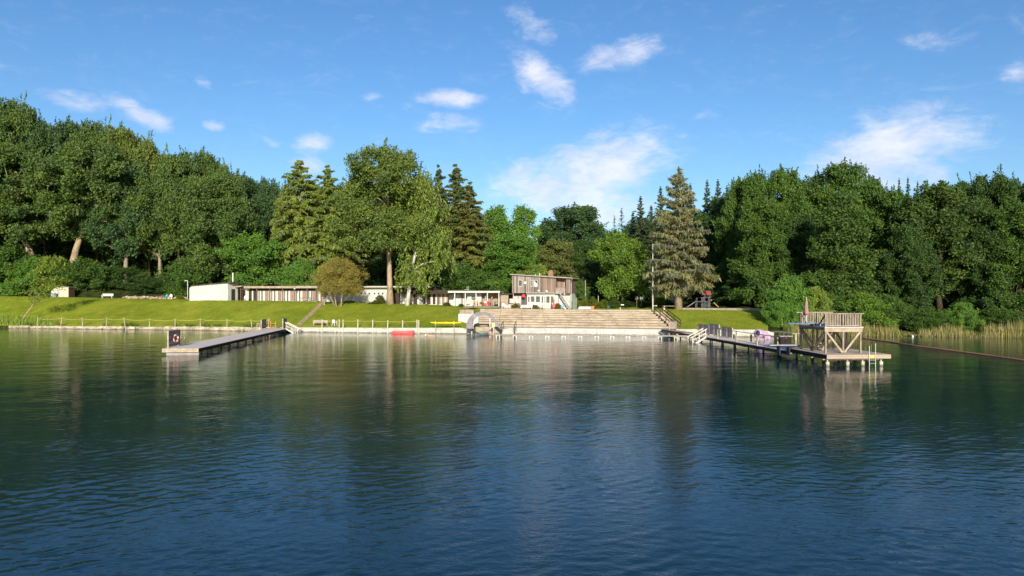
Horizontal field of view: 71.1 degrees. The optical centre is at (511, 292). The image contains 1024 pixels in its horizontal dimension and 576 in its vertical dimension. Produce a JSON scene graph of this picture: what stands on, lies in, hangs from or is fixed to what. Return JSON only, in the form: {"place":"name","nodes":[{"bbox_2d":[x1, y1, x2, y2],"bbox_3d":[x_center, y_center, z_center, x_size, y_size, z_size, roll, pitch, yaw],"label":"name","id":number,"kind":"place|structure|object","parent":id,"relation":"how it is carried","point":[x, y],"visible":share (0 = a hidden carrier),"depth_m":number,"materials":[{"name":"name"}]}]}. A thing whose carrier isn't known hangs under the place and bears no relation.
{"place":"outdoors","nodes":[
{"label":"outdoors","id":0,"kind":"place"},
{"bbox_2d":[0,296,767,331],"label":"lawn","id":1,"kind":"structure","parent":0,"point":[297,314],"depth_m":122.20,"materials":[{"name":"green plant"}]},
{"bbox_2d":[0,312,57,325],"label":"tall weeds","id":2,"kind":"object","parent":1,"relation":"on","point":[8,319],"visible":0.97,"depth_m":122.34,"materials":[{"name":"green plant"}]},
{"bbox_2d":[16,275,65,318],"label":"sapling","id":3,"kind":"object","parent":1,"relation":"on","point":[40,291],"visible":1,"depth_m":123.01,"materials":[{"name":"green plant"}]},
{"bbox_2d":[23,322,271,330],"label":"bank tufts","id":4,"kind":"object","parent":1,"relation":"on","point":[190,324],"visible":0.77,"depth_m":115.71,"materials":[{"name":"green plant"}]},
{"bbox_2d":[189,273,241,300],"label":"changing block","id":5,"kind":"structure","parent":1,"relation":"on","point":[226,291],"depth_m":133.58,"materials":[{"name":"white paint"}]},
{"bbox_2d":[211,229,296,285],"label":"maple tree","id":6,"kind":"object","parent":1,"relation":"on","point":[259,255],"visible":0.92,"depth_m":142.45,"materials":[{"name":"green plant"}]},
{"bbox_2d":[234,286,320,301],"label":"cabin row","id":7,"kind":"object","parent":1,"relation":"on","point":[276,293],"visible":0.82,"depth_m":134.38,"materials":[{"name":"white paint"}]},
{"bbox_2d":[278,255,319,285],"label":"bush","id":8,"kind":"object","parent":1,"relation":"on","point":[295,273],"visible":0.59,"depth_m":141.28,"materials":[{"name":"green plant"}]},
{"bbox_2d":[308,255,369,306],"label":"copper tree","id":9,"kind":"object","parent":1,"relation":"on","point":[340,274],"visible":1,"depth_m":123.91,"materials":[{"name":"yellow plant"}]},
{"bbox_2d":[321,286,441,303],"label":"shower house","id":10,"kind":"structure","parent":1,"relation":"on","point":[371,293],"depth_m":131.50,"materials":[{"name":"white paint"}]},
{"bbox_2d":[322,137,448,304],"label":"oak tree","id":11,"kind":"object","parent":1,"relation":"on","point":[370,223],"visible":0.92,"depth_m":122.84,"materials":[{"name":"green plant"}]},
{"bbox_2d":[390,169,457,305],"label":"birch tree","id":12,"kind":"object","parent":1,"relation":"on","point":[415,272],"visible":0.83,"depth_m":124.49,"materials":[{"name":"green plant"}]},
{"bbox_2d":[400,290,469,304],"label":"cabin row","id":13,"kind":"object","parent":1,"relation":"on","point":[437,297],"visible":0.65,"depth_m":129.31,"materials":[{"name":"white paint"}]},
{"bbox_2d":[434,261,481,290],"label":"bush","id":14,"kind":"object","parent":1,"relation":"on","point":[456,282],"visible":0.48,"depth_m":136.30,"materials":[{"name":"green plant"}]},
{"bbox_2d":[448,291,503,307],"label":"cafe pavilion","id":15,"kind":"structure","parent":1,"relation":"on","point":[464,297],"depth_m":126.56,"materials":[{"name":"white paint"}]},
{"bbox_2d":[460,267,511,293],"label":"bush","id":16,"kind":"object","parent":1,"relation":"on","point":[477,283],"visible":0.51,"depth_m":135.19,"materials":[{"name":"green plant"}]},
{"bbox_2d":[480,231,548,303],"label":"beech tree","id":17,"kind":"object","parent":1,"relation":"on","point":[505,256],"visible":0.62,"depth_m":134.58,"materials":[{"name":"green plant"}]},
{"bbox_2d":[510,270,579,308],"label":"bath house","id":18,"kind":"structure","parent":1,"relation":"on","point":[539,290],"depth_m":122.89,"materials":[{"name":"brown paint"}]},
{"bbox_2d":[476,309,667,332],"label":"terrace steps","id":19,"kind":"structure","parent":1,"relation":"on","point":[595,318],"depth_m":110.69,"materials":[{"name":"beige stone"}]},
{"bbox_2d":[575,277,590,301],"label":"bush","id":20,"kind":"object","parent":1,"relation":"on","point":[580,290],"visible":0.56,"depth_m":126.88,"materials":[{"name":"green plant"}]},
{"bbox_2d":[586,227,651,300],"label":"maple tree","id":21,"kind":"object","parent":1,"relation":"on","point":[618,260],"visible":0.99,"depth_m":127.03,"materials":[{"name":"green plant"}]},
{"bbox_2d":[642,166,720,309],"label":"spruce tree","id":22,"kind":"object","parent":1,"relation":"on","point":[676,257],"visible":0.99,"depth_m":116.22,"materials":[{"name":"green plant"}]},
{"bbox_2d":[0,328,1023,575],"bbox_3d":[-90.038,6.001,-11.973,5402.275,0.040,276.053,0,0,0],"label":"water","id":23,"kind":"structure","parent":0,"point":[130,452],"depth_m":26.27,"materials":[{"name":"teal liquid"}]},
{"bbox_2d":[162,328,290,354],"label":"jetty","id":24,"kind":"object","parent":23,"relation":"in","point":[195,348],"visible":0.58,"depth_m":79.14,"materials":[{"name":"grey wood"}]},
{"bbox_2d":[490,334,689,339],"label":"footbridge","id":25,"kind":"object","parent":23,"relation":"in","point":[595,336],"visible":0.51,"depth_m":93.63,"materials":[{"name":"grey wood"}]},
{"bbox_2d":[677,332,797,356],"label":"jetty","id":26,"kind":"object","parent":23,"relation":"in","point":[760,346],"visible":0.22,"depth_m":76.83,"materials":[{"name":"grey wood"}]},
{"bbox_2d":[790,348,890,365],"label":"platform","id":27,"kind":"structure","parent":23,"relation":"in","point":[835,355],"depth_m":59.58,"materials":[{"name":"brown wood"}]},
{"bbox_2d":[0,253,1023,337],"bbox_3d":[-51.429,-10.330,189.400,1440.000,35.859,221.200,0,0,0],"label":"forest floor","id":28,"kind":"structure","parent":0,"point":[114,291],"depth_m":143.19,"materials":[{"name":"soil"}]},
{"bbox_2d":[0,90,47,243],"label":"oak tree","id":29,"kind":"object","parent":28,"relation":"on","point":[14,118],"visible":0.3,"depth_m":156.79,"materials":[{"name":"green plant"}]},
{"bbox_2d":[0,241,48,283],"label":"shrub","id":30,"kind":"object","parent":28,"relation":"on","point":[10,254],"visible":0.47,"depth_m":142.66,"materials":[{"name":"green plant"}]},
{"bbox_2d":[0,257,51,295],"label":"shrub","id":31,"kind":"object","parent":28,"relation":"on","point":[14,285],"visible":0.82,"depth_m":140.84,"materials":[{"name":"green plant"}]},
{"bbox_2d":[0,142,81,254],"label":"oak tree","id":32,"kind":"object","parent":28,"relation":"on","point":[16,207],"visible":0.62,"depth_m":145.45,"materials":[{"name":"green plant"}]},
{"bbox_2d":[13,107,72,256],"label":"oak tree","id":33,"kind":"object","parent":28,"relation":"on","point":[44,137],"visible":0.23,"depth_m":158.60,"materials":[{"name":"green plant"}]},
{"bbox_2d":[17,253,82,291],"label":"shrub","id":34,"kind":"object","parent":28,"relation":"on","point":[48,265],"visible":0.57,"depth_m":143.16,"materials":[{"name":"green plant"}]},
{"bbox_2d":[31,236,93,266],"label":"shrub","id":35,"kind":"object","parent":28,"relation":"on","point":[66,248],"visible":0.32,"depth_m":162.36,"materials":[{"name":"green plant"}]},
{"bbox_2d":[50,114,80,254],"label":"oak tree","id":36,"kind":"object","parent":28,"relation":"on","point":[69,125],"visible":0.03,"depth_m":162.99,"materials":[{"name":"green plant"}]},
{"bbox_2d":[17,136,146,262],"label":"oak tree","id":37,"kind":"object","parent":28,"relation":"on","point":[74,178],"visible":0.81,"depth_m":143.17,"materials":[{"name":"green plant"}]},
{"bbox_2d":[49,256,116,291],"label":"shrub","id":38,"kind":"object","parent":28,"relation":"on","point":[83,271],"visible":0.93,"depth_m":144.03,"materials":[{"name":"green plant"}]},
{"bbox_2d":[64,114,115,262],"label":"oak tree","id":39,"kind":"object","parent":28,"relation":"on","point":[88,132],"visible":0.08,"depth_m":159.30,"materials":[{"name":"green plant"}]},
{"bbox_2d":[80,242,121,270],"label":"shrub","id":40,"kind":"object","parent":28,"relation":"on","point":[103,258],"visible":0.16,"depth_m":161.59,"materials":[{"name":"green plant"}]},
{"bbox_2d":[85,121,145,264],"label":"oak tree","id":41,"kind":"object","parent":28,"relation":"on","point":[123,139],"visible":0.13,"depth_m":156.16,"materials":[{"name":"green plant"}]},
{"bbox_2d":[90,265,145,287],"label":"shrub","id":42,"kind":"object","parent":28,"relation":"on","point":[117,281],"visible":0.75,"depth_m":147.98,"materials":[{"name":"green plant"}]},
{"bbox_2d":[71,166,175,288],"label":"oak tree","id":43,"kind":"object","parent":28,"relation":"on","point":[100,236],"visible":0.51,"depth_m":146.03,"materials":[{"name":"green plant"}]},
{"bbox_2d":[116,130,166,276],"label":"oak tree","id":44,"kind":"object","parent":28,"relation":"on","point":[147,155],"visible":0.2,"depth_m":154.14,"materials":[{"name":"green plant"}]},
{"bbox_2d":[108,235,183,282],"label":"shrub","id":45,"kind":"object","parent":28,"relation":"on","point":[142,263],"visible":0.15,"depth_m":157.90,"materials":[{"name":"green plant"}]},
{"bbox_2d":[124,275,170,293],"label":"shrub","id":46,"kind":"object","parent":28,"relation":"on","point":[148,282],"visible":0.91,"depth_m":146.13,"materials":[{"name":"green plant"}]},
{"bbox_2d":[9,325,286,331],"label":"stone wall","id":47,"kind":"structure","parent":28,"relation":"on","point":[225,328],"depth_m":116.28,"materials":[{"name":"beige stone"}]},
{"bbox_2d":[117,164,199,287],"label":"oak tree","id":48,"kind":"object","parent":28,"relation":"on","point":[146,198],"visible":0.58,"depth_m":146.76,"materials":[{"name":"green plant"}]},
{"bbox_2d":[139,142,202,265],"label":"oak tree","id":49,"kind":"object","parent":28,"relation":"on","point":[179,166],"visible":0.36,"depth_m":149.74,"materials":[{"name":"green plant"}]},
{"bbox_2d":[154,255,225,297],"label":"shrub","id":50,"kind":"object","parent":28,"relation":"on","point":[178,286],"visible":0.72,"depth_m":146.31,"materials":[{"name":"green plant"}]},
{"bbox_2d":[182,146,228,254],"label":"oak tree","id":51,"kind":"object","parent":28,"relation":"on","point":[207,161],"visible":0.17,"depth_m":155.25,"materials":[{"name":"green plant"}]},
{"bbox_2d":[155,171,257,283],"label":"oak tree","id":52,"kind":"object","parent":28,"relation":"on","point":[209,188],"visible":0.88,"depth_m":144.06,"materials":[{"name":"green plant"}]},
{"bbox_2d":[202,157,258,281],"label":"oak tree","id":53,"kind":"object","parent":28,"relation":"on","point":[236,184],"visible":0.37,"depth_m":150.47,"materials":[{"name":"green plant"}]},
{"bbox_2d":[240,171,266,235],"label":"oak tree","id":54,"kind":"object","parent":28,"relation":"on","point":[250,184],"visible":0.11,"depth_m":161.82,"materials":[{"name":"green plant"}]},
{"bbox_2d":[246,191,277,279],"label":"beech tree","id":55,"kind":"object","parent":28,"relation":"on","point":[266,205],"visible":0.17,"depth_m":157.92,"materials":[{"name":"green plant"}]},
{"bbox_2d":[255,176,291,239],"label":"oak tree","id":56,"kind":"object","parent":28,"relation":"on","point":[274,189],"visible":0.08,"depth_m":165.46,"materials":[{"name":"green plant"}]},
{"bbox_2d":[271,160,320,284],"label":"spruce tree","id":57,"kind":"object","parent":28,"relation":"on","point":[292,218],"visible":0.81,"depth_m":148.26,"materials":[{"name":"green plant"}]},
{"bbox_2d":[295,164,362,282],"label":"spruce tree","id":58,"kind":"object","parent":28,"relation":"on","point":[326,249],"visible":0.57,"depth_m":146.51,"materials":[{"name":"green plant"}]},
{"bbox_2d":[333,209,377,285],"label":"spruce tree","id":59,"kind":"object","parent":28,"relation":"on","point":[362,252],"visible":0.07,"depth_m":151.39,"materials":[{"name":"green plant"}]},
{"bbox_2d":[364,255,403,285],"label":"shrub","id":60,"kind":"object","parent":28,"relation":"on","point":[374,272],"visible":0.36,"depth_m":151.68,"materials":[{"name":"green plant"}]},
{"bbox_2d":[292,327,500,333],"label":"pool wall","id":61,"kind":"structure","parent":28,"relation":"on","point":[384,330],"depth_m":106.92,"materials":[{"name":"concrete"}]},
{"bbox_2d":[377,231,435,285],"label":"beech tree","id":62,"kind":"object","parent":28,"relation":"on","point":[393,260],"visible":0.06,"depth_m":149.13,"materials":[{"name":"green plant"}]},
{"bbox_2d":[426,164,447,287],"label":"spruce tree","id":63,"kind":"object","parent":28,"relation":"on","point":[439,177],"visible":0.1,"depth_m":154.55,"materials":[{"name":"green plant"}]},
{"bbox_2d":[423,204,466,279],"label":"spruce tree","id":64,"kind":"object","parent":28,"relation":"on","point":[454,226],"visible":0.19,"depth_m":144.96,"materials":[{"name":"green plant"}]},
{"bbox_2d":[440,164,478,288],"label":"spruce tree","id":65,"kind":"object","parent":28,"relation":"on","point":[455,186],"visible":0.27,"depth_m":149.18,"materials":[{"name":"green plant"}]},
{"bbox_2d":[441,182,498,277],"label":"spruce tree","id":66,"kind":"object","parent":28,"relation":"on","point":[472,224],"visible":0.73,"depth_m":145.75,"materials":[{"name":"green plant"}]},
{"bbox_2d":[475,204,514,269],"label":"ash tree","id":67,"kind":"object","parent":28,"relation":"on","point":[495,214],"visible":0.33,"depth_m":150.61,"materials":[{"name":"green plant"}]},
{"bbox_2d":[509,204,542,269],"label":"ash tree","id":68,"kind":"object","parent":28,"relation":"on","point":[520,226],"visible":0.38,"depth_m":149.65,"materials":[{"name":"green plant"}]},
{"bbox_2d":[534,236,588,298],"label":"beech tree","id":69,"kind":"object","parent":28,"relation":"on","point":[553,256],"visible":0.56,"depth_m":142.90,"materials":[{"name":"green plant"}]},
{"bbox_2d":[537,202,616,251],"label":"oak tree","id":70,"kind":"object","parent":28,"relation":"on","point":[577,219],"visible":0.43,"depth_m":161.12,"materials":[{"name":"green plant"}]},
{"bbox_2d":[559,238,606,299],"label":"beech tree","id":71,"kind":"object","parent":28,"relation":"on","point":[582,259],"visible":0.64,"depth_m":142.65,"materials":[{"name":"green plant"}]},
{"bbox_2d":[504,327,670,334],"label":"pool wall","id":72,"kind":"structure","parent":28,"relation":"on","point":[591,331],"depth_m":101.91,"materials":[{"name":"concrete"}]},
{"bbox_2d":[628,196,648,299],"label":"fir tree","id":73,"kind":"object","parent":28,"relation":"on","point":[640,231],"visible":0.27,"depth_m":157.67,"materials":[{"name":"green plant"}]},
{"bbox_2d":[618,251,670,300],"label":"shrub","id":74,"kind":"object","parent":28,"relation":"on","point":[635,294],"visible":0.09,"depth_m":155.02,"materials":[{"name":"green plant"}]},
{"bbox_2d":[639,206,662,300],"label":"fir tree","id":75,"kind":"object","parent":28,"relation":"on","point":[649,241],"visible":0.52,"depth_m":154.56,"materials":[{"name":"green plant"}]},
{"bbox_2d":[691,193,740,272],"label":"tree","id":76,"kind":"object","parent":28,"relation":"on","point":[716,205],"visible":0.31,"depth_m":145.08,"materials":[{"name":"green plant"}]},
{"bbox_2d":[701,259,739,304],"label":"shrub","id":77,"kind":"object","parent":28,"relation":"on","point":[716,290],"visible":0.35,"depth_m":132.86,"materials":[{"name":"green plant"}]},
{"bbox_2d":[711,176,742,285],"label":"beech tree","id":78,"kind":"object","parent":28,"relation":"on","point":[725,227],"visible":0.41,"depth_m":134.61,"materials":[{"name":"green plant"}]},
{"bbox_2d":[714,278,757,306],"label":"bush","id":79,"kind":"object","parent":28,"relation":"on","point":[735,283],"visible":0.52,"depth_m":125.46,"materials":[{"name":"green plant"}]},
{"bbox_2d":[727,164,777,300],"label":"beech tree","id":80,"kind":"object","parent":28,"relation":"on","point":[754,185],"visible":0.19,"depth_m":130.12,"materials":[{"name":"green plant"}]},
{"bbox_2d":[726,192,800,307],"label":"beech tree","id":81,"kind":"object","parent":28,"relation":"on","point":[762,265],"visible":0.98,"depth_m":120.27,"materials":[{"name":"green plant"}]},
{"bbox_2d":[761,298,797,327],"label":"bush","id":82,"kind":"object","parent":28,"relation":"on","point":[774,306],"visible":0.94,"depth_m":101.65,"materials":[{"name":"green plant"}]},
{"bbox_2d":[752,164,815,284],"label":"beech tree","id":83,"kind":"object","parent":28,"relation":"on","point":[786,186],"visible":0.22,"depth_m":127.49,"materials":[{"name":"green plant"}]},
{"bbox_2d":[761,273,814,327],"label":"bush","id":84,"kind":"object","parent":28,"relation":"on","point":[785,290],"visible":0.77,"depth_m":102.46,"materials":[{"name":"green plant"}]},
{"bbox_2d":[770,211,826,289],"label":"beech tree","id":85,"kind":"object","parent":28,"relation":"on","point":[798,225],"visible":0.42,"depth_m":122.48,"materials":[{"name":"green plant"}]},
{"bbox_2d":[802,164,827,273],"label":"beech tree","id":86,"kind":"object","parent":28,"relation":"on","point":[814,181],"visible":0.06,"depth_m":129.66,"materials":[{"name":"green plant"}]},
{"bbox_2d":[803,285,836,322],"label":"bush","id":87,"kind":"object","parent":28,"relation":"on","point":[821,300],"visible":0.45,"depth_m":103.84,"materials":[{"name":"green plant"}]},
{"bbox_2d":[815,289,852,324],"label":"bush","id":88,"kind":"object","parent":28,"relation":"on","point":[840,297],"visible":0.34,"depth_m":105.25,"materials":[{"name":"green plant"}]},
{"bbox_2d":[789,186,891,321],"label":"tree","id":89,"kind":"object","parent":28,"relation":"on","point":[845,222],"visible":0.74,"depth_m":108.79,"materials":[{"name":"green plant"}]},
{"bbox_2d":[803,157,882,269],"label":"tree","id":90,"kind":"object","parent":28,"relation":"on","point":[850,179],"visible":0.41,"depth_m":124.66,"materials":[{"name":"green plant"}]},
{"bbox_2d":[838,291,901,328],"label":"bush","id":91,"kind":"object","parent":28,"relation":"on","point":[869,303],"visible":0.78,"depth_m":101.73,"materials":[{"name":"green plant"}]},
{"bbox_2d":[866,181,910,293],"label":"beech tree","id":92,"kind":"object","parent":28,"relation":"on","point":[890,205],"visible":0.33,"depth_m":121.19,"materials":[{"name":"green plant"}]},
{"bbox_2d":[873,295,914,328],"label":"bush","id":93,"kind":"object","parent":28,"relation":"on","point":[901,308],"visible":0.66,"depth_m":101.82,"materials":[{"name":"green plant"}]},
{"bbox_2d":[782,319,1023,337],"bbox_3d":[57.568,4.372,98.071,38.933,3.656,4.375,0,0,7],"label":"reeds","id":94,"kind":"object","parent":28,"relation":"on","point":[993,333],"visible":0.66,"depth_m":98.10,"materials":[{"name":"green plant"}]},
{"bbox_2d":[872,222,944,309],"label":"beech tree","id":95,"kind":"object","parent":28,"relation":"on","point":[910,250],"visible":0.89,"depth_m":109.95,"materials":[{"name":"green plant"}]},
{"bbox_2d":[903,306,953,331],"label":"bush","id":96,"kind":"object","parent":28,"relation":"on","point":[924,319],"visible":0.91,"depth_m":100.17,"materials":[{"name":"green plant"}]},
{"bbox_2d":[875,180,1000,311],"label":"beech tree","id":97,"kind":"object","parent":28,"relation":"on","point":[949,231],"visible":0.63,"depth_m":113.64,"materials":[{"name":"green plant"}]},
{"bbox_2d":[937,301,985,330],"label":"bush","id":98,"kind":"object","parent":28,"relation":"on","point":[958,313],"visible":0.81,"depth_m":99.98,"materials":[{"name":"green plant"}]},
{"bbox_2d":[945,171,1001,293],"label":"beech tree","id":99,"kind":"object","parent":28,"relation":"on","point":[974,188],"visible":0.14,"depth_m":124.39,"materials":[{"name":"green plant"}]},
{"bbox_2d":[952,221,1018,314],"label":"beech tree","id":100,"kind":"object","parent":28,"relation":"on","point":[986,239],"visible":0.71,"depth_m":111.90,"materials":[{"name":"green plant"}]},
{"bbox_2d":[965,163,1023,252],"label":"oak tree","id":101,"kind":"object","parent":28,"relation":"on","point":[1008,189],"visible":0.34,"depth_m":122.11,"materials":[{"name":"green plant"}]},
{"bbox_2d":[967,306,1023,327],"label":"bush","id":102,"kind":"object","parent":28,"relation":"on","point":[995,316],"visible":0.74,"depth_m":100.02,"materials":[{"name":"green plant"}]},
{"bbox_2d":[968,193,1023,316],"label":"beech tree","id":103,"kind":"object","parent":28,"relation":"on","point":[1013,244],"visible":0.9,"depth_m":109.57,"materials":[{"name":"green plant"}]},
{"bbox_2d":[0,0,1023,239],"label":"sky","id":104,"kind":"structure","parent":0,"point":[541,105],"materials":[{"name":"blue"}]},
{"bbox_2d":[796,312,863,352],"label":"diving tower","id":105,"kind":"structure","parent":0,"point":[851,322],"depth_m":60.31,"materials":[{"name":"grey wood"}]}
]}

